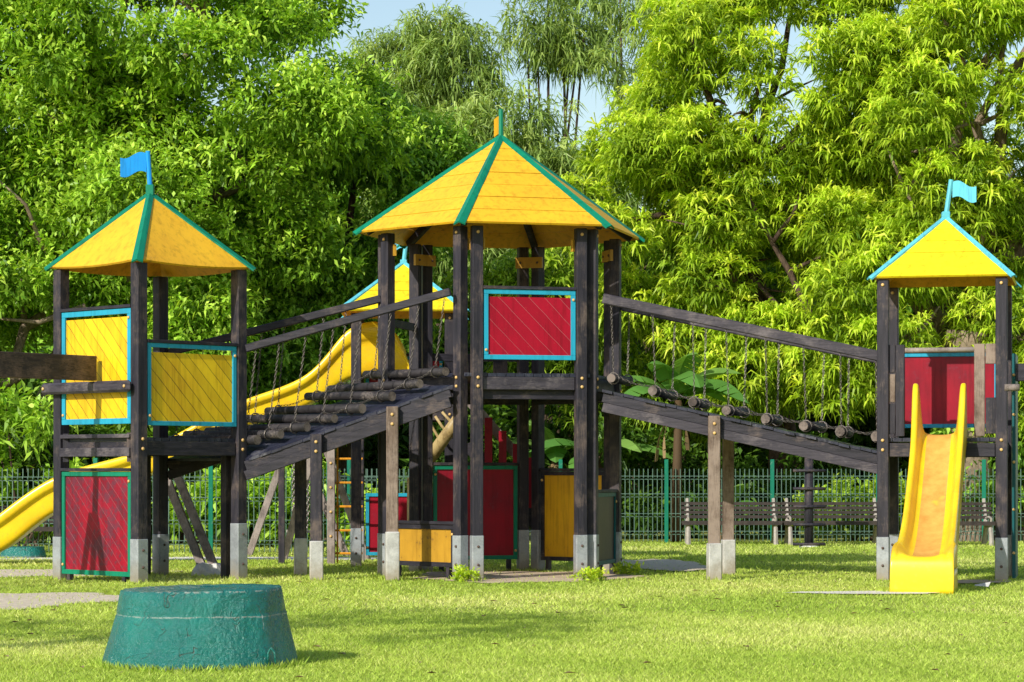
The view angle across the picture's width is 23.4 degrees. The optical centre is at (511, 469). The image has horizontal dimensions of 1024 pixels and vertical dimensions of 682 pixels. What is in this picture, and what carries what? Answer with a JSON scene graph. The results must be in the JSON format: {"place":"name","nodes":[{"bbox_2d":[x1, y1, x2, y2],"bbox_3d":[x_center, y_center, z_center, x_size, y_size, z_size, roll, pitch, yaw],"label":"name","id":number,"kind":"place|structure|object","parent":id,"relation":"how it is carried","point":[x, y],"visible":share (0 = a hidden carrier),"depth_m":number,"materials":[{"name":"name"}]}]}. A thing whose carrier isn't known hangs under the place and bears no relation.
{"place":"outdoors","nodes":[
{"label":"outdoors","id":0,"kind":"place"},
{"bbox_2d":[0,569,97,576],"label":"gravel path","id":1,"kind":"structure","parent":0,"point":[15,572],"depth_m":33.66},
{"bbox_2d":[0,557,376,559],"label":"path","id":2,"kind":"structure","parent":0,"point":[262,558],"depth_m":38.97,"materials":[{"name":"grey concrete"}]},
{"bbox_2d":[0,525,1023,681],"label":"ground","id":3,"kind":"structure","parent":0,"point":[830,538],"depth_m":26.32,"materials":[{"name":"plant"}]},
{"bbox_2d":[0,546,46,557],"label":"pedestal","id":4,"kind":"object","parent":3,"relation":"on","point":[26,551],"visible":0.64,"depth_m":39.30,"materials":[{"name":"teal paint"}]},
{"bbox_2d":[0,506,52,530],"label":"park bench","id":5,"kind":"object","parent":3,"relation":"on","point":[42,528],"visible":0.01,"depth_m":41.27,"materials":[{"name":"wood"}]},
{"bbox_2d":[0,378,94,547],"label":"sapling","id":6,"kind":"object","parent":3,"relation":"on","point":[38,417],"visible":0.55,"depth_m":44.02,"materials":[{"name":"green plant"}]},
{"bbox_2d":[0,351,96,380],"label":"swing set","id":7,"kind":"object","parent":3,"relation":"on","point":[46,366],"visible":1,"depth_m":30.21,"materials":[{"name":"brown wood"}]},
{"bbox_2d":[0,592,118,609],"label":"gravel patch","id":8,"kind":"object","parent":3,"relation":"on","point":[26,601],"visible":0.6,"depth_m":26.78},
{"bbox_2d":[0,410,185,544],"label":"shrub","id":9,"kind":"object","parent":3,"relation":"on","point":[82,429],"visible":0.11,"depth_m":45.74,"materials":[{"name":"green plant"}]},
{"bbox_2d":[41,151,255,583],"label":"playground tower","id":10,"kind":"structure","parent":3,"relation":"on","point":[101,521],"depth_m":31.18,"materials":[{"name":"yellow paint"}]},
{"bbox_2d":[98,424,277,543],"bbox_3d":[-5.942,0.135,46.441,3.926,2.922,2.011,0,0,0],"label":"shrub","id":11,"kind":"object","parent":3,"relation":"on","point":[192,474],"visible":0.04,"depth_m":46.25,"materials":[{"name":"green plant"}]},
{"bbox_2d":[168,476,220,575],"bbox_3d":[-4.236,0.724,33.090,1.112,1.400,0.624,0,0,12],"label":"leaning ladder","id":12,"kind":"object","parent":3,"relation":"on","point":[210,566],"visible":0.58,"depth_m":33.12,"materials":[{"name":"grey wood"}]},
{"bbox_2d":[102,583,297,672],"bbox_3d":[-2.239,1.136,17.738,1.403,0.622,1.404,0,0,0],"label":"pedestal","id":13,"kind":"object","parent":3,"relation":"on","point":[204,625],"visible":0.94,"depth_m":17.22,"materials":[{"name":"teal paint"}]},
{"bbox_2d":[0,458,408,551],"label":"fence","id":14,"kind":"object","parent":3,"relation":"on","point":[210,497],"visible":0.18,"depth_m":41.28,"materials":[{"name":"green metal"}]},
{"bbox_2d":[0,322,408,563],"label":"slide","id":15,"kind":"object","parent":3,"relation":"on","point":[25,515],"visible":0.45,"depth_m":36.50,"materials":[{"name":"yellow plastic"}]},
{"bbox_2d":[0,0,430,538],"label":"broadleaf tree","id":16,"kind":"object","parent":3,"relation":"on","point":[107,105],"visible":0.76,"depth_m":47.73,"materials":[{"name":"green plant"}]},
{"bbox_2d":[151,457,401,548],"bbox_3d":[-4.024,0.633,44.477,5.071,2.081,2.170,0,0,0],"label":"shrub","id":17,"kind":"object","parent":3,"relation":"on","point":[269,531],"visible":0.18,"depth_m":44.03,"materials":[{"name":"green plant"}]},
{"bbox_2d":[247,452,370,558],"bbox_3d":[-3.150,0.385,39.461,1.627,2.170,2.464,0,0,-24],"label":"swing set","id":18,"kind":"object","parent":3,"relation":"on","point":[290,531],"visible":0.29,"depth_m":39.77,"materials":[{"name":"grey wood"}]},
{"bbox_2d":[166,385,452,580],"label":"ramp","id":19,"kind":"structure","parent":3,"relation":"on","point":[314,443],"depth_m":31.38,"materials":[{"name":"black wood"}]},
{"bbox_2d":[187,69,482,512],"bbox_3d":[-4.103,-3.504,52.169,6.348,10.059,8.025,0,0,44],"label":"broadleaf tree","id":20,"kind":"object","parent":3,"relation":"on","point":[440,154],"visible":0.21,"depth_m":51.23,"materials":[{"name":"green plant"}]},
{"bbox_2d":[327,448,362,563],"bbox_3d":[-2.483,0.325,36.658,0.535,2.250,0.158,0,0,-14],"label":"rung ladder","id":21,"kind":"object","parent":3,"relation":"on","point":[331,506],"visible":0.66,"depth_m":36.55,"materials":[{"name":"grey wood"}]},
{"bbox_2d":[341,244,469,566],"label":"playground tower","id":22,"kind":"structure","parent":3,"relation":"on","point":[357,447],"depth_m":35.67,"materials":[{"name":"paint"}]},
{"bbox_2d":[407,411,452,566],"bbox_3d":[-1.042,0.303,35.476,0.375,2.294,1.179,0,0,-40],"label":"climbing log","id":23,"kind":"object","parent":3,"relation":"on","point":[443,439],"visible":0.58,"depth_m":35.26,"materials":[{"name":"beige paint"}]},
{"bbox_2d":[339,0,521,327],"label":"bamboo clump","id":24,"kind":"object","parent":3,"relation":"on","point":[427,44],"visible":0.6,"depth_m":70.92,"materials":[{"name":"green plant"}]},
{"bbox_2d":[343,72,652,335],"bbox_3d":[-0.159,-4.525,65.632,8.648,12.073,5.140,0,0,10],"label":"bamboo clump","id":25,"kind":"object","parent":3,"relation":"on","point":[559,160],"visible":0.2,"depth_m":64.90,"materials":[{"name":"green plant"}]},
{"bbox_2d":[353,109,644,579],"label":"playground tower","id":26,"kind":"structure","parent":3,"relation":"on","point":[499,190],"depth_m":32.12,"materials":[{"name":"yellow paint"}]},
{"bbox_2d":[167,288,451,445],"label":"log bridge","id":27,"kind":"structure","parent":26,"relation":"attached to","point":[296,419],"depth_m":31.78,"materials":[{"name":"brown wood"}]},
{"bbox_2d":[602,294,890,442],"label":"log bridge","id":28,"kind":"structure","parent":26,"relation":"attached to","point":[726,326],"depth_m":31.59,"materials":[{"name":"brown wood"}]},
{"bbox_2d":[468,405,530,527],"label":"staircase","id":29,"kind":"structure","parent":3,"relation":"on","point":[499,435],"depth_m":35.21,"materials":[{"name":"red wood"}]},
{"bbox_2d":[3,542,1018,676],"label":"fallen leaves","id":30,"kind":"object","parent":3,"relation":"on","point":[524,627],"visible":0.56,"depth_m":23.43,"materials":[{"name":"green plant"}]},
{"bbox_2d":[0,289,1023,530],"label":"undergrowth","id":31,"kind":"object","parent":3,"relation":"on","point":[371,452],"visible":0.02,"depth_m":56.68,"materials":[{"name":"green plant"}]},
{"bbox_2d":[0,115,1023,492],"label":"woodland","id":32,"kind":"object","parent":3,"relation":"on","point":[342,205],"depth_m":80.34,"materials":[{"name":"green plant"}]},
{"bbox_2d":[400,405,671,538],"bbox_3d":[0.462,-0.219,49.571,5.776,3.577,2.389,0,0,0],"label":"shrub","id":33,"kind":"object","parent":3,"relation":"on","point":[493,411],"visible":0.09,"depth_m":49.48,"materials":[{"name":"green plant"}]},
{"bbox_2d":[511,420,598,467],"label":"banana plant","id":34,"kind":"object","parent":3,"relation":"on","point":[555,456],"visible":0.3,"depth_m":49.44,"materials":[{"name":"green plant"}]},
{"bbox_2d":[481,0,630,432],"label":"bamboo clump","id":35,"kind":"object","parent":3,"relation":"on","point":[550,48],"visible":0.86,"depth_m":73.18,"materials":[{"name":"green plant"}]},
{"bbox_2d":[169,459,1023,542],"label":"fence","id":36,"kind":"object","parent":3,"relation":"on","point":[771,493],"visible":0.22,"depth_m":47.59,"materials":[{"name":"green metal"}]},
{"bbox_2d":[529,438,672,467],"bbox_3d":[1.788,0.410,49.217,2.931,2.088,1.515,0,0,0],"label":"banana plant","id":37,"kind":"object","parent":3,"relation":"on","point":[627,444],"visible":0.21,"depth_m":49.09,"materials":[{"name":"green plant"}]},
{"bbox_2d":[433,197,832,533],"bbox_3d":[2.641,-2.274,54.555,9.412,7.609,5.987,0,0,0],"label":"mango tree","id":38,"kind":"object","parent":3,"relation":"on","point":[503,272],"visible":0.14,"depth_m":53.25,"materials":[{"name":"green plant"}]},
{"bbox_2d":[557,0,712,494],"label":"bamboo clump","id":39,"kind":"object","parent":3,"relation":"on","point":[619,72],"visible":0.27,"depth_m":69.51,"materials":[{"name":"green plant"}]},
{"bbox_2d":[624,352,750,541],"bbox_3d":[3.348,-0.395,47.344,2.947,3.694,2.026,0,0,-24],"label":"banana plant","id":40,"kind":"object","parent":3,"relation":"on","point":[714,388],"visible":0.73,"depth_m":47.72,"materials":[{"name":"green plant"}]},
{"bbox_2d":[681,498,781,544],"bbox_3d":[4.103,0.984,46.305,1.860,0.908,0.669,0,0,2],"label":"park bench","id":41,"kind":"object","parent":3,"relation":"on","point":[687,522],"visible":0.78,"depth_m":46.45,"materials":[{"name":"brown wood"}]},
{"bbox_2d":[720,484,752,540],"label":"banana plant","id":42,"kind":"object","parent":3,"relation":"on","point":[739,488],"visible":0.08,"depth_m":48.64,"materials":[{"name":"green plant"}]},
{"bbox_2d":[602,389,876,579],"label":"ramp","id":43,"kind":"structure","parent":3,"relation":"on","point":[729,432],"depth_m":31.39,"materials":[{"name":"black wood"}]},
{"bbox_2d":[621,427,866,538],"bbox_3d":[4.652,0.302,50.453,5.341,2.560,2.382,0,0,0],"label":"shrub","id":44,"kind":"object","parent":3,"relation":"on","point":[691,461],"visible":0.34,"depth_m":50.23,"materials":[{"name":"green plant"}]},
{"bbox_2d":[551,0,1009,536],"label":"mango tree","id":45,"kind":"object","parent":3,"relation":"on","point":[686,154],"visible":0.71,"depth_m":49.94,"materials":[{"name":"green plant"}]},
{"bbox_2d":[793,458,825,546],"bbox_3d":[5.370,0.605,44.800,0.586,1.650,0.440,0,0,0],"label":"climbing pole","id":46,"kind":"object","parent":3,"relation":"on","point":[808,506],"visible":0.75,"depth_m":44.72,"materials":[{"name":"brown wood"}]},
{"bbox_2d":[780,498,876,544],"bbox_3d":[6.003,0.984,46.305,1.909,0.908,0.698,0,0,0],"label":"park bench","id":47,"kind":"object","parent":3,"relation":"on","point":[788,522],"visible":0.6,"depth_m":46.46,"materials":[{"name":"brown wood"}]},
{"bbox_2d":[783,472,906,541],"bbox_3d":[6.858,0.773,48.648,3.062,1.560,2.104,0,0,0],"label":"shrub","id":48,"kind":"object","parent":3,"relation":"on","point":[853,499],"visible":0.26,"depth_m":48.16,"materials":[{"name":"green plant"}]},
{"bbox_2d":[783,591,939,593],"bbox_3d":[3.969,1.380,27.906,1.876,0.001,0.706,0,0,0],"label":"sand streak","id":49,"kind":"object","parent":3,"relation":"on","point":[858,592],"visible":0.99,"depth_m":27.84,"materials":[{"name":"beige sand"}]},
{"bbox_2d":[755,0,1023,539],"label":"mango tree","id":50,"kind":"object","parent":3,"relation":"on","point":[867,239],"visible":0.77,"depth_m":48.01,"materials":[{"name":"green plant"}]},
{"bbox_2d":[890,383,966,593],"bbox_3d":[4.997,0.169,29.477,0.743,2.502,3.214,0,0,13],"label":"slide","id":51,"kind":"object","parent":3,"relation":"on","point":[924,550],"visible":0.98,"depth_m":29.55,"materials":[{"name":"yellow plastic"}]},
{"bbox_2d":[867,179,1021,581],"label":"playground tower","id":52,"kind":"structure","parent":3,"relation":"on","point":[945,250],"depth_m":31.05,"materials":[{"name":"paint"}]},
{"bbox_2d":[946,330,991,541],"bbox_3d":[8.929,-0.586,48.400,1.073,4.296,1.080,0,0,0],"label":"palm trunk","id":53,"kind":"object","parent":3,"relation":"on","point":[970,339],"visible":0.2,"depth_m":48.00,"materials":[{"name":"brown plant"}]},
{"bbox_2d":[930,404,1023,540],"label":"shrub","id":54,"kind":"object","parent":3,"relation":"on","point":[946,431],"visible":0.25,"depth_m":48.08,"materials":[{"name":"green plant"}]},
{"bbox_2d":[960,498,994,545],"bbox_3d":[8.181,0.984,45.805,1.500,0.908,0.669,0,0,-3],"label":"park bench","id":55,"kind":"object","parent":3,"relation":"on","point":[986,524],"visible":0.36,"depth_m":45.96,"materials":[{"name":"wood"}]},
{"bbox_2d":[974,582,989,586],"bbox_3d":[5.496,1.335,28.900,0.191,0.050,0.133,0,0,9],"label":"paper scrap","id":56,"kind":"object","parent":3,"relation":"on","point":[985,584],"visible":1,"depth_m":28.88,"materials":[{"name":"white paper"}]},
{"bbox_2d":[958,579,1008,582],"bbox_3d":[5.558,1.376,30.562,1.303,0.001,0.996,0,0,0],"label":"sand spot","id":57,"kind":"object","parent":3,"relation":"on","point":[974,581],"visible":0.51,"depth_m":30.50,"materials":[{"name":"soil"}]},
{"bbox_2d":[1015,363,1023,380],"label":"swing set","id":58,"kind":"object","parent":3,"relation":"on","point":[1019,371],"visible":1,"depth_m":30.94,"materials":[{"name":"grey wood"}]},
{"bbox_2d":[3,0,1023,214],"label":"sky","id":59,"kind":"structure","parent":0,"point":[381,13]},
{"bbox_2d":[413,571,643,582],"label":"sandy soil","id":60,"kind":"structure","parent":0,"point":[544,576],"depth_m":32.21,"materials":[{"name":"beige sand"}]},
{"bbox_2d":[450,564,484,581],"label":"weed clump","id":61,"kind":"object","parent":60,"relation":"on","point":[463,572],"visible":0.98,"depth_m":30.80,"materials":[{"name":"green plant"}]},
{"bbox_2d":[571,565,605,581],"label":"weed clump","id":62,"kind":"object","parent":60,"relation":"on","point":[596,573],"visible":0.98,"depth_m":30.90,"materials":[{"name":"green plant"}]},
{"bbox_2d":[607,560,643,574],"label":"weed clump","id":63,"kind":"object","parent":60,"relation":"on","point":[626,569],"visible":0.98,"depth_m":32.85,"materials":[{"name":"green plant"}]},
{"bbox_2d":[622,559,705,570],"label":"sandy ground","id":64,"kind":"structure","parent":0,"point":[668,564],"depth_m":36.19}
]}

